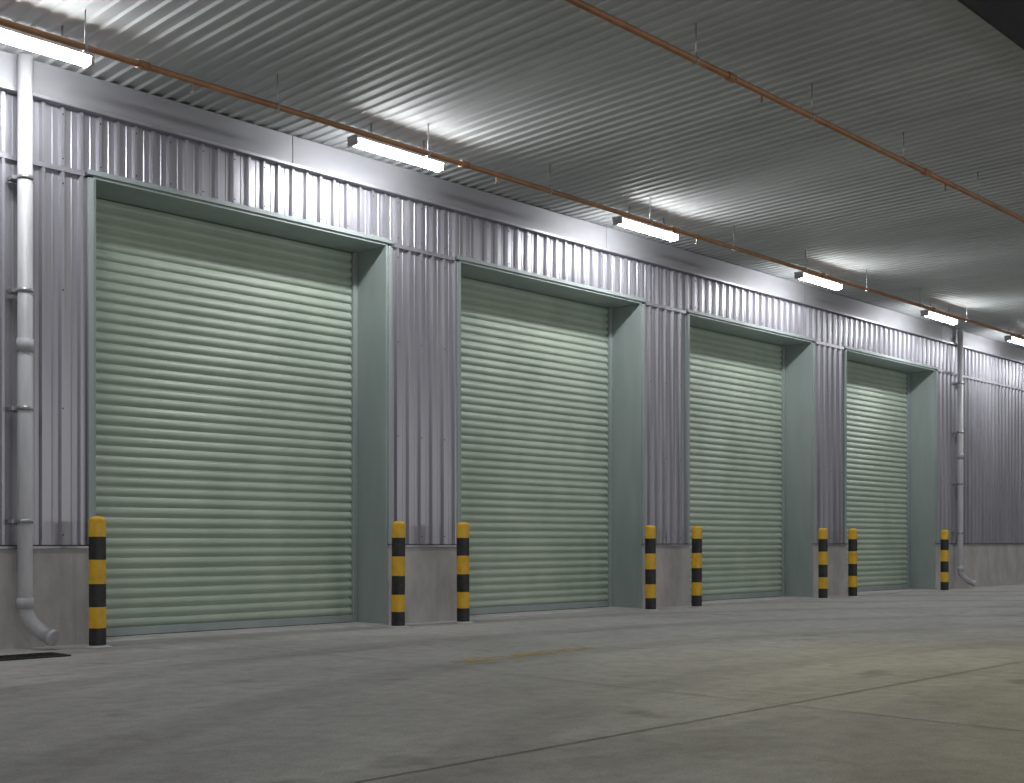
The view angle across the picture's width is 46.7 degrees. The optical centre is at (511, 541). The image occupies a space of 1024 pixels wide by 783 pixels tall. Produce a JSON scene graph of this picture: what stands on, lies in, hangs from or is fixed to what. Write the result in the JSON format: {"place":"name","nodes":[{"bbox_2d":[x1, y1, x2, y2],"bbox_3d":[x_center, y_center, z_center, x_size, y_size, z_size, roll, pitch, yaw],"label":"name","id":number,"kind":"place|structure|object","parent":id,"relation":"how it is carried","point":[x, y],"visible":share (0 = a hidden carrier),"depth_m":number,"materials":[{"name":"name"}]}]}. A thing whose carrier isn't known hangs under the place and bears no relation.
{"place":"outdoors","nodes":[
{"label":"outdoors","id":0,"kind":"place"},
{"bbox_2d":[392,248,456,543],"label":"pier cladding","id":1,"kind":"structure","parent":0,"point":[424,416],"depth_m":15.52,"materials":[{"name":"grey metal"}]},
{"bbox_2d":[0,0,1023,348],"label":"canopy soffit","id":2,"kind":"structure","parent":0,"point":[566,98],"depth_m":13.00,"materials":[{"name":"grey metal"}]},
{"bbox_2d":[0,584,1023,782],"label":"ground","id":3,"kind":"structure","parent":0,"point":[298,716],"depth_m":7.85,"materials":[{"name":"concrete"}]},
{"bbox_2d":[0,652,70,660],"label":"drain grate","id":4,"kind":"object","parent":3,"relation":"on","point":[28,656],"visible":1,"depth_m":10.81,"materials":[{"name":"metal"}]},
{"bbox_2d":[0,549,88,649],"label":"plinth","id":5,"kind":"structure","parent":3,"relation":"on","point":[61,589],"depth_m":11.91,"materials":[{"name":"concrete"}]},
{"bbox_2d":[0,546,88,548],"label":"plinth flashing","id":6,"kind":"object","parent":5,"relation":"on","point":[34,547],"depth_m":11.87,"materials":[{"name":"grey metal"}]},
{"bbox_2d":[0,545,88,548],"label":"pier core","id":7,"kind":"object","parent":3,"relation":"on","point":[56,545],"visible":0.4,"depth_m":12.07,"materials":[{"name":"grey concrete"}]},
{"bbox_2d":[7,53,60,646],"bbox_3d":[-4.670,-1.861,11.577,0.534,5.758,0.251,0,0,27],"label":"downpipe","id":8,"kind":"object","parent":7,"relation":"attached to","point":[24,292],"visible":1,"depth_m":11.52,"materials":[{"name":"white plastic"}]},
{"bbox_2d":[0,152,84,176],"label":"joint flashing","id":9,"kind":"object","parent":7,"relation":"on","point":[37,163],"visible":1,"depth_m":11.92,"materials":[{"name":"metal"}]},
{"bbox_2d":[0,157,86,544],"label":"pier cladding","id":10,"kind":"structure","parent":7,"relation":"attached to","point":[60,364],"depth_m":11.97,"materials":[{"name":"grey metal"}]},
{"bbox_2d":[87,177,93,544],"bbox_3d":[-4.345,-1.860,12.234,0.042,3.780,0.059,0,0,45],"label":"face flashing","id":11,"kind":"object","parent":7,"relation":"attached to","point":[90,346],"visible":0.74,"depth_m":12.22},
{"bbox_2d":[94,179,95,515],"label":"jamb lining","id":12,"kind":"object","parent":7,"relation":"attached to","point":[94,347],"visible":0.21,"depth_m":12.27,"materials":[{"name":"metal"}]},
{"bbox_2d":[62,113,1001,538],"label":"cladding screws","id":13,"kind":"object","parent":7,"relation":"attached to","point":[508,263],"visible":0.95,"depth_m":17.13,"materials":[{"name":"metal"}]},
{"bbox_2d":[83,516,111,647],"bbox_3d":[-4.140,0.423,11.851,0.286,1.354,0.286,0,0,-39],"label":"safety bollard","id":14,"kind":"object","parent":3,"relation":"on","point":[97,581],"visible":0.97,"depth_m":11.78,"materials":[{"name":"metal"}]},
{"bbox_2d":[106,622,384,641],"bbox_3d":[-3.221,1.072,13.914,0.740,0.056,3.910,0,0,45],"label":"threshold","id":15,"kind":"object","parent":3,"relation":"on","point":[216,632],"visible":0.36,"depth_m":13.80,"materials":[{"name":"concrete"}]},
{"bbox_2d":[107,622,346,636],"bbox_3d":[-3.399,1.044,14.090,0.040,0.011,3.750,0,0,45],"label":"rubber seal","id":16,"kind":"object","parent":15,"relation":"on","point":[223,629],"visible":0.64,"depth_m":14.06,"materials":[{"name":"rubber"}]},
{"bbox_2d":[106,615,351,636],"bbox_3d":[-3.399,0.994,14.090,0.060,0.088,3.750,0,0,45],"label":"bottom bar","id":17,"kind":"object","parent":15,"relation":"on","point":[137,630],"visible":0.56,"depth_m":14.03,"materials":[{"name":"grey metal"}]},
{"bbox_2d":[350,252,357,621],"bbox_3d":[-2.067,-1.350,15.431,0.110,4.800,0.070,0,0,45],"label":"guide","id":18,"kind":"object","parent":15,"relation":"on","point":[354,435],"visible":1,"depth_m":15.39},
{"bbox_2d":[387,521,409,627],"bbox_3d":[-1.399,0.423,14.617,0.305,1.354,0.305,0,0,28],"label":"safety bollard","id":19,"kind":"object","parent":3,"relation":"on","point":[398,581],"visible":0.95,"depth_m":14.54,"materials":[{"name":"metal"}]},
{"bbox_2d":[388,544,455,544],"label":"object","id":20,"kind":"object","parent":3,"relation":"on","point":[427,544],"visible":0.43,"depth_m":15.58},
{"bbox_2d":[358,246,387,624],"bbox_3d":[-1.846,-1.350,15.284,0.730,4.800,0.028,0,0,45],"label":"jamb lining","id":21,"kind":"object","parent":20,"relation":"attached to","point":[372,435],"visible":0.79,"depth_m":15.19,"materials":[{"name":"metal"}]},
{"bbox_2d":[388,246,391,543],"bbox_3d":[-1.554,-1.860,15.059,0.042,3.780,0.059,0,0,45],"label":"face flashing","id":22,"kind":"object","parent":20,"relation":"attached to","point":[389,394],"visible":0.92,"depth_m":15.04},
{"bbox_2d":[392,243,454,260],"bbox_3d":[-1.147,-3.775,15.488,0.058,0.050,1.044,0,0,45],"label":"joint flashing","id":23,"kind":"object","parent":20,"relation":"on","point":[424,252],"visible":1,"depth_m":15.44,"materials":[{"name":"metal"}]},
{"bbox_2d":[457,261,460,522],"bbox_3d":[-0.723,-1.860,15.900,0.042,3.780,0.059,0,0,45],"label":"face flashing","id":24,"kind":"object","parent":20,"relation":"attached to","point":[458,392],"visible":0.66,"depth_m":15.88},
{"bbox_2d":[388,547,456,624],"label":"plinth","id":25,"kind":"structure","parent":3,"relation":"on","point":[430,584],"depth_m":15.49,"materials":[{"name":"concrete"}]},
{"bbox_2d":[388,545,456,546],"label":"plinth flashing","id":26,"kind":"object","parent":25,"relation":"on","point":[428,545],"visible":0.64,"depth_m":15.48,"materials":[{"name":"grey metal"}]},
{"bbox_2d":[453,522,473,622],"bbox_3d":[-0.635,0.423,15.397,0.277,1.354,0.277,0,0,-39],"label":"safety bollard","id":27,"kind":"object","parent":3,"relation":"on","point":[463,600],"visible":0.96,"depth_m":15.33,"materials":[{"name":"yellow metal"}]},
{"bbox_2d":[9,587,1022,782],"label":"pavement joints","id":28,"kind":"object","parent":3,"relation":"in","point":[621,686],"visible":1,"depth_m":8.03,"materials":[{"name":"grey concrete"}]},
{"bbox_2d":[466,647,590,662],"bbox_3d":[0.149,1.046,11.028,0.250,0.001,1.916,0,0,42],"label":"painted line","id":29,"kind":"object","parent":3,"relation":"on","point":[514,656],"visible":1,"depth_m":10.82,"materials":[{"name":"brown"}]},
{"bbox_2d":[470,607,638,618],"bbox_3d":[0.401,1.072,17.581,0.740,0.056,3.910,0,0,45],"label":"threshold","id":30,"kind":"object","parent":3,"relation":"on","point":[496,615],"visible":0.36,"depth_m":17.51,"materials":[{"name":"concrete"}]},
{"bbox_2d":[470,601,607,614],"bbox_3d":[0.224,0.994,17.756,0.060,0.088,3.750,0,0,45],"label":"bottom bar","id":31,"kind":"object","parent":30,"relation":"on","point":[503,609],"visible":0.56,"depth_m":17.88,"materials":[{"name":"grey metal"}]},
{"bbox_2d":[473,606,607,614],"bbox_3d":[0.224,1.044,17.756,0.040,0.011,3.750,0,0,45],"label":"rubber seal","id":32,"kind":"object","parent":30,"relation":"on","point":[540,610],"visible":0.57,"depth_m":17.75,"materials":[{"name":"rubber"}]},
{"bbox_2d":[606,308,612,606],"bbox_3d":[1.555,-1.350,19.098,0.110,4.800,0.070,0,0,45],"label":"guide","id":33,"kind":"object","parent":30,"relation":"on","point":[609,433],"visible":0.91,"depth_m":19.05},
{"bbox_2d":[643,525,657,610],"bbox_3d":[2.123,0.423,18.189,0.282,1.354,0.282,0,0,-19],"label":"safety bollard","id":34,"kind":"object","parent":3,"relation":"on","point":[650,567],"visible":0.95,"depth_m":18.12,"materials":[{"name":"yellow metal"}]},
{"bbox_2d":[642,546,689,607],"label":"plinth","id":35,"kind":"structure","parent":3,"relation":"on","point":[672,576],"depth_m":19.20,"materials":[{"name":"concrete"}]},
{"bbox_2d":[642,544,690,545],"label":"plinth flashing","id":36,"kind":"object","parent":35,"relation":"on","point":[674,545],"visible":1,"depth_m":19.33,"materials":[{"name":"grey metal"}]},
{"bbox_2d":[689,526,703,607],"bbox_3d":[2.964,0.423,19.038,0.285,1.354,0.285,0,0,41],"label":"safety bollard","id":37,"kind":"object","parent":3,"relation":"on","point":[696,600],"visible":0.91,"depth_m":18.97,"materials":[{"name":"metal"}]},
{"bbox_2d":[690,596,810,604],"bbox_3d":[4.024,1.072,21.247,0.740,0.056,3.910,0,0,45],"label":"threshold","id":38,"kind":"object","parent":3,"relation":"on","point":[746,600],"visible":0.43,"depth_m":21.45,"materials":[{"name":"concrete"}]},
{"bbox_2d":[690,591,781,600],"bbox_3d":[3.846,0.994,21.423,0.060,0.088,3.750,0,0,45],"label":"bottom bar","id":39,"kind":"object","parent":38,"relation":"on","point":[738,596],"visible":0.56,"depth_m":21.72,"materials":[{"name":"grey metal"}]},
{"bbox_2d":[780,346,784,595],"bbox_3d":[5.178,-1.350,22.764,0.110,4.800,0.070,0,0,45],"label":"guide","id":40,"kind":"object","parent":38,"relation":"on","point":[782,468],"visible":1,"depth_m":22.71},
{"bbox_2d":[815,528,829,598],"bbox_3d":[5.719,0.423,21.822,0.303,1.354,0.303,0,0,2],"label":"safety bollard","id":41,"kind":"object","parent":3,"relation":"on","point":[822,563],"visible":0.92,"depth_m":21.75,"materials":[{"name":"yellow metal"}]},
{"bbox_2d":[813,545,846,596],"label":"plinth","id":42,"kind":"structure","parent":3,"relation":"on","point":[837,570],"depth_m":22.89,"materials":[{"name":"concrete"}]},
{"bbox_2d":[846,528,858,596],"bbox_3d":[6.489,0.423,22.602,0.281,1.354,0.281,0,0,-21],"label":"safety bollard","id":43,"kind":"object","parent":3,"relation":"on","point":[852,562],"visible":0.91,"depth_m":22.53,"materials":[{"name":"yellow metal"}]},
{"bbox_2d":[847,589,933,594],"bbox_3d":[7.646,1.072,24.914,0.740,0.056,3.910,0,0,45],"label":"threshold","id":44,"kind":"object","parent":3,"relation":"on","point":[881,591],"visible":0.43,"depth_m":24.90,"materials":[{"name":"concrete"}]},
{"bbox_2d":[847,584,906,591],"bbox_3d":[7.468,0.994,25.090,0.060,0.088,3.750,0,0,45],"label":"bottom bar","id":45,"kind":"object","parent":44,"relation":"on","point":[886,587],"visible":0.56,"depth_m":25.54,"materials":[{"name":"grey metal"}]},
{"bbox_2d":[905,373,909,588],"bbox_3d":[8.800,-1.350,26.430,0.110,4.800,0.070,0,0,45],"label":"guide","id":46,"kind":"object","parent":44,"relation":"on","point":[908,480],"visible":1,"depth_m":26.39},
{"bbox_2d":[938,530,950,590],"bbox_3d":[9.265,0.423,25.417,0.284,1.354,0.284,0,0,-4],"label":"safety bollard","id":47,"kind":"object","parent":3,"relation":"on","point":[944,560],"visible":0.94,"depth_m":25.35,"materials":[{"name":"yellow metal"}]},
{"bbox_2d":[935,545,1023,589],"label":"plinth","id":48,"kind":"structure","parent":3,"relation":"on","point":[991,565],"depth_m":27.87,"materials":[{"name":"concrete"}]},
{"bbox_2d":[935,543,1023,544],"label":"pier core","id":49,"kind":"object","parent":48,"relation":"on","point":[986,543],"visible":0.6,"depth_m":28.11,"materials":[{"name":"grey concrete"}]},
{"bbox_2d":[4,152,935,370],"bbox_3d":[5.025,-4.290,22.447,0.938,1.020,57.000,0,0,45],"label":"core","id":50,"kind":"object","parent":49,"relation":"on","point":[86,176],"visible":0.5,"depth_m":12.31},
{"bbox_2d":[0,50,291,167],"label":"eave beam","id":51,"kind":"structure","parent":50,"relation":"attached to","point":[55,82],"depth_m":12.62,"materials":[{"name":"grey metal"}]},
{"bbox_3d":[2.802,-5.000,24.643,21.590,0.300,57.200,0,0,45],"label":"canopy","id":52,"kind":"object","parent":51,"relation":"on","visible":0},
{"bbox_2d":[0,25,94,69],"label":"ceiling light","id":53,"kind":"object","parent":52,"relation":"hanging from","point":[37,44],"visible":0.94,"depth_m":10.84,"materials":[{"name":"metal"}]},
{"bbox_2d":[347,122,445,172],"bbox_3d":[-1.332,-4.635,13.877,0.180,0.329,1.360,0,0,45],"label":"ceiling light","id":54,"kind":"object","parent":52,"relation":"hanging from","point":[392,151],"visible":0.97,"depth_m":13.78,"materials":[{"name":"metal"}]},
{"bbox_2d":[0,10,1023,338],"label":"sprinkler pipe","id":55,"kind":"object","parent":52,"relation":"hanging from","point":[142,64],"visible":1,"depth_m":13.41,"materials":[{"name":"metal"}]},
{"bbox_2d":[612,206,679,241],"bbox_3d":[1.956,-4.635,17.205,0.180,0.329,1.360,0,0,45],"label":"ceiling light","id":56,"kind":"object","parent":52,"relation":"hanging from","point":[639,226],"visible":0.95,"depth_m":17.09,"materials":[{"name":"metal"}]},
{"bbox_2d":[564,0,1023,222],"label":"sprinkler pipe","id":57,"kind":"object","parent":52,"relation":"hanging from","point":[729,76],"visible":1,"depth_m":11.85,"materials":[{"name":"metal"}]},
{"bbox_2d":[794,263,842,290],"bbox_3d":[5.340,-4.635,20.631,0.180,0.329,1.360,0,0,45],"label":"ceiling light","id":58,"kind":"object","parent":52,"relation":"hanging from","point":[816,279],"visible":0.97,"depth_m":20.50,"materials":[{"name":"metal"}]},
{"bbox_2d":[920,302,958,324],"bbox_3d":[8.641,-4.635,23.972,0.180,0.329,1.360,0,0,45],"label":"ceiling light","id":59,"kind":"object","parent":52,"relation":"hanging from","point":[940,317],"visible":0.94,"depth_m":23.83,"materials":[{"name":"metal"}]},
{"bbox_2d":[1004,335,1023,345],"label":"ceiling light","id":60,"kind":"object","parent":52,"relation":"hanging from","point":[1014,339],"visible":0.95,"depth_m":26.50,"materials":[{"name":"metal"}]},
{"bbox_2d":[91,176,387,252],"bbox_3d":[-3.210,-3.765,13.904,0.730,0.029,3.910,0,0,45],"label":"header lining","id":61,"kind":"object","parent":50,"relation":"attached to","point":[122,192],"visible":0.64,"depth_m":13.69,"materials":[{"name":"metal"}]},
{"bbox_2d":[96,197,351,627],"bbox_3d":[-3.398,-1.395,14.089,0.042,4.710,3.750,0,0,45],"label":"roller door curtain","id":62,"kind":"object","parent":61,"relation":"hanging from","point":[223,422],"visible":0.85,"depth_m":14.02,"materials":[{"name":"paint"}]},
{"bbox_2d":[288,136,605,250],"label":"eave beam","id":63,"kind":"structure","parent":50,"relation":"attached to","point":[326,158],"depth_m":15.57,"materials":[{"name":"grey metal"}]},
{"bbox_2d":[458,260,641,308],"bbox_3d":[0.412,-3.765,17.570,0.730,0.029,3.910,0,0,45],"label":"header lining","id":64,"kind":"object","parent":50,"relation":"attached to","point":[517,281],"visible":0.79,"depth_m":17.44,"materials":[{"name":"metal"}]},
{"bbox_2d":[461,276,607,607],"bbox_3d":[0.225,-1.395,17.755,0.041,4.710,3.750,0,0,45],"label":"roller door curtain","id":65,"kind":"object","parent":64,"relation":"hanging from","point":[534,443],"visible":0.74,"depth_m":17.84,"materials":[{"name":"paint"}]},
{"bbox_2d":[602,227,804,304],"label":"eave beam","id":66,"kind":"structure","parent":50,"relation":"attached to","point":[634,245],"depth_m":19.70,"materials":[{"name":"grey metal"}]},
{"bbox_2d":[686,313,812,345],"bbox_3d":[4.034,-3.765,21.237,0.730,0.029,3.910,0,0,45],"label":"header lining","id":67,"kind":"object","parent":50,"relation":"attached to","point":[721,326],"visible":0.79,"depth_m":21.17,"materials":[{"name":"metal"}]},
{"bbox_2d":[690,326,781,595],"bbox_3d":[3.847,-1.395,21.422,0.042,4.710,3.750,0,0,45],"label":"roller door curtain","id":68,"kind":"object","parent":67,"relation":"hanging from","point":[735,447],"visible":0.74,"depth_m":21.65,"materials":[{"name":"paint"}]},
{"bbox_2d":[803,285,940,340],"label":"eave beam","id":69,"kind":"structure","parent":50,"relation":"attached to","point":[833,301],"depth_m":23.79,"materials":[{"name":"grey metal"}]},
{"bbox_2d":[0,84,1023,363],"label":"eave beam lip","id":70,"kind":"object","parent":69,"relation":"attached to","point":[444,206],"visible":1,"depth_m":15.23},
{"bbox_2d":[844,349,934,372],"bbox_3d":[7.657,-3.765,24.903,0.730,0.029,3.910,0,0,45],"label":"header lining","id":71,"kind":"object","parent":50,"relation":"attached to","point":[873,360],"visible":0.79,"depth_m":24.97,"materials":[{"name":"metal"}]},
{"bbox_2d":[847,360,906,587],"bbox_3d":[7.469,-1.395,25.089,0.043,4.710,3.750,0,0,45],"label":"roller door curtain","id":72,"kind":"object","parent":71,"relation":"hanging from","point":[876,459],"visible":0.58,"depth_m":25.45,"materials":[{"name":"paint"}]},
{"bbox_2d":[938,325,1023,363],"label":"eave beam","id":73,"kind":"structure","parent":50,"relation":"attached to","point":[949,334],"depth_m":27.66,"materials":[{"name":"grey metal"}]},
{"bbox_2d":[910,371,934,589],"bbox_3d":[9.021,-1.350,26.284,0.730,4.800,0.028,0,0,45],"label":"jamb lining","id":74,"kind":"object","parent":49,"relation":"attached to","point":[922,480],"visible":0.86,"depth_m":26.22,"materials":[{"name":"metal"}]},
{"bbox_2d":[935,371,937,542],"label":"face flashing","id":75,"kind":"object","parent":49,"relation":"attached to","point":[936,456],"visible":1,"depth_m":26.04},
{"bbox_2d":[952,330,976,586],"bbox_3d":[10.122,-1.865,26.556,0.520,5.749,0.226,0,0,26],"label":"downpipe","id":76,"kind":"object","parent":49,"relation":"attached to","point":[959,383],"visible":1,"depth_m":26.51,"materials":[{"name":"white plastic"}]},
{"bbox_2d":[936,369,1023,390],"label":"joint flashing","id":77,"kind":"object","parent":49,"relation":"on","point":[977,379],"visible":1,"depth_m":27.74,"materials":[{"name":"metal"}]},
{"bbox_3d":[2.119,-1.350,19.506,0.938,4.800,1.184,0,0,45],"label":"pier","id":78,"kind":"object","parent":3,"relation":"on","visible":0},
{"bbox_2d":[613,304,641,607],"bbox_3d":[1.776,-1.350,18.951,0.730,4.800,0.028,0,0,45],"label":"jamb lining","id":79,"kind":"object","parent":78,"relation":"attached to","point":[627,456],"visible":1,"depth_m":18.87,"materials":[{"name":"metal"}]},
{"bbox_2d":[642,304,644,543],"bbox_3d":[2.068,-1.860,18.726,0.042,3.780,0.059,0,0,45],"label":"face flashing","id":80,"kind":"object","parent":78,"relation":"attached to","point":[643,423],"visible":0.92,"depth_m":18.70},
{"bbox_2d":[644,301,685,313],"bbox_3d":[2.475,-3.775,19.155,0.058,0.050,1.044,0,0,45],"label":"joint flashing","id":81,"kind":"object","parent":78,"relation":"on","point":[646,303],"visible":1,"depth_m":19.11,"materials":[{"name":"metal"}]},
{"bbox_2d":[686,314,689,543],"bbox_3d":[2.899,-1.860,19.567,0.042,3.780,0.059,0,0,45],"label":"face flashing","id":82,"kind":"object","parent":78,"relation":"attached to","point":[687,428],"visible":1,"depth_m":19.55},
{"bbox_3d":[5.742,-1.350,23.173,0.938,4.800,1.184,0,0,45],"label":"pier","id":83,"kind":"object","parent":3,"relation":"on","visible":0},
{"bbox_2d":[785,343,812,596],"bbox_3d":[5.398,-1.350,22.618,0.730,4.800,0.028,0,0,45],"label":"jamb lining","id":84,"kind":"object","parent":83,"relation":"attached to","point":[798,470],"visible":0.86,"depth_m":22.54,"materials":[{"name":"metal"}]},
{"bbox_2d":[813,343,814,542],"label":"face flashing","id":85,"kind":"object","parent":83,"relation":"attached to","point":[813,442],"visible":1,"depth_m":22.37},
{"bbox_2d":[814,341,843,349],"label":"joint flashing","id":86,"kind":"object","parent":83,"relation":"on","point":[828,345],"visible":1,"depth_m":22.79,"materials":[{"name":"metal"}]},
{"bbox_2d":[843,350,846,542],"bbox_3d":[6.521,-1.860,23.234,0.042,3.780,0.059,0,0,45],"label":"face flashing","id":87,"kind":"object","parent":83,"relation":"attached to","point":[844,446],"visible":1,"depth_m":23.22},
{"bbox_2d":[0,90,1023,388],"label":"cladding","id":88,"kind":"structure","parent":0,"point":[78,140],"depth_m":15.39,"materials":[{"name":"metal"}]},
{"bbox_2d":[87,169,391,243],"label":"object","id":89,"kind":"object","parent":88,"relation":"attached to","point":[90,172],"visible":1,"depth_m":13.39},
{"bbox_2d":[455,255,644,301],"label":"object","id":90,"kind":"object","parent":88,"relation":"attached to","point":[514,270],"visible":1,"depth_m":17.11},
{"bbox_2d":[686,309,814,341],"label":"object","id":91,"kind":"object","parent":88,"relation":"attached to","point":[747,324],"visible":1,"depth_m":20.79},
{"bbox_2d":[843,346,937,369],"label":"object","id":92,"kind":"object","parent":88,"relation":"attached to","point":[889,357],"visible":1,"depth_m":24.50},
{"bbox_2d":[645,305,685,543],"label":"pier cladding","id":93,"kind":"structure","parent":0,"point":[665,436],"depth_m":19.13,"materials":[{"name":"grey metal"}]},
{"bbox_2d":[815,344,842,542],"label":"pier cladding","id":94,"kind":"structure","parent":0,"point":[829,438],"depth_m":22.83,"materials":[{"name":"grey metal"}]},
{"bbox_2d":[935,544,1021,544],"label":"plinth flashing","id":95,"kind":"object","parent":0,"point":[984,544],"visible":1,"depth_m":27.83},
{"bbox_2d":[938,372,1023,542],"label":"pier cladding","id":96,"kind":"structure","parent":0,"point":[993,509],"depth_m":27.82,"materials":[{"name":"grey metal"}]},
{"bbox_2d":[957,0,1023,49],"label":"canopy fascia","id":97,"kind":"structure","parent":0,"point":[1005,18],"depth_m":11.02,"materials":[{"name":"grey metal"}]}
]}

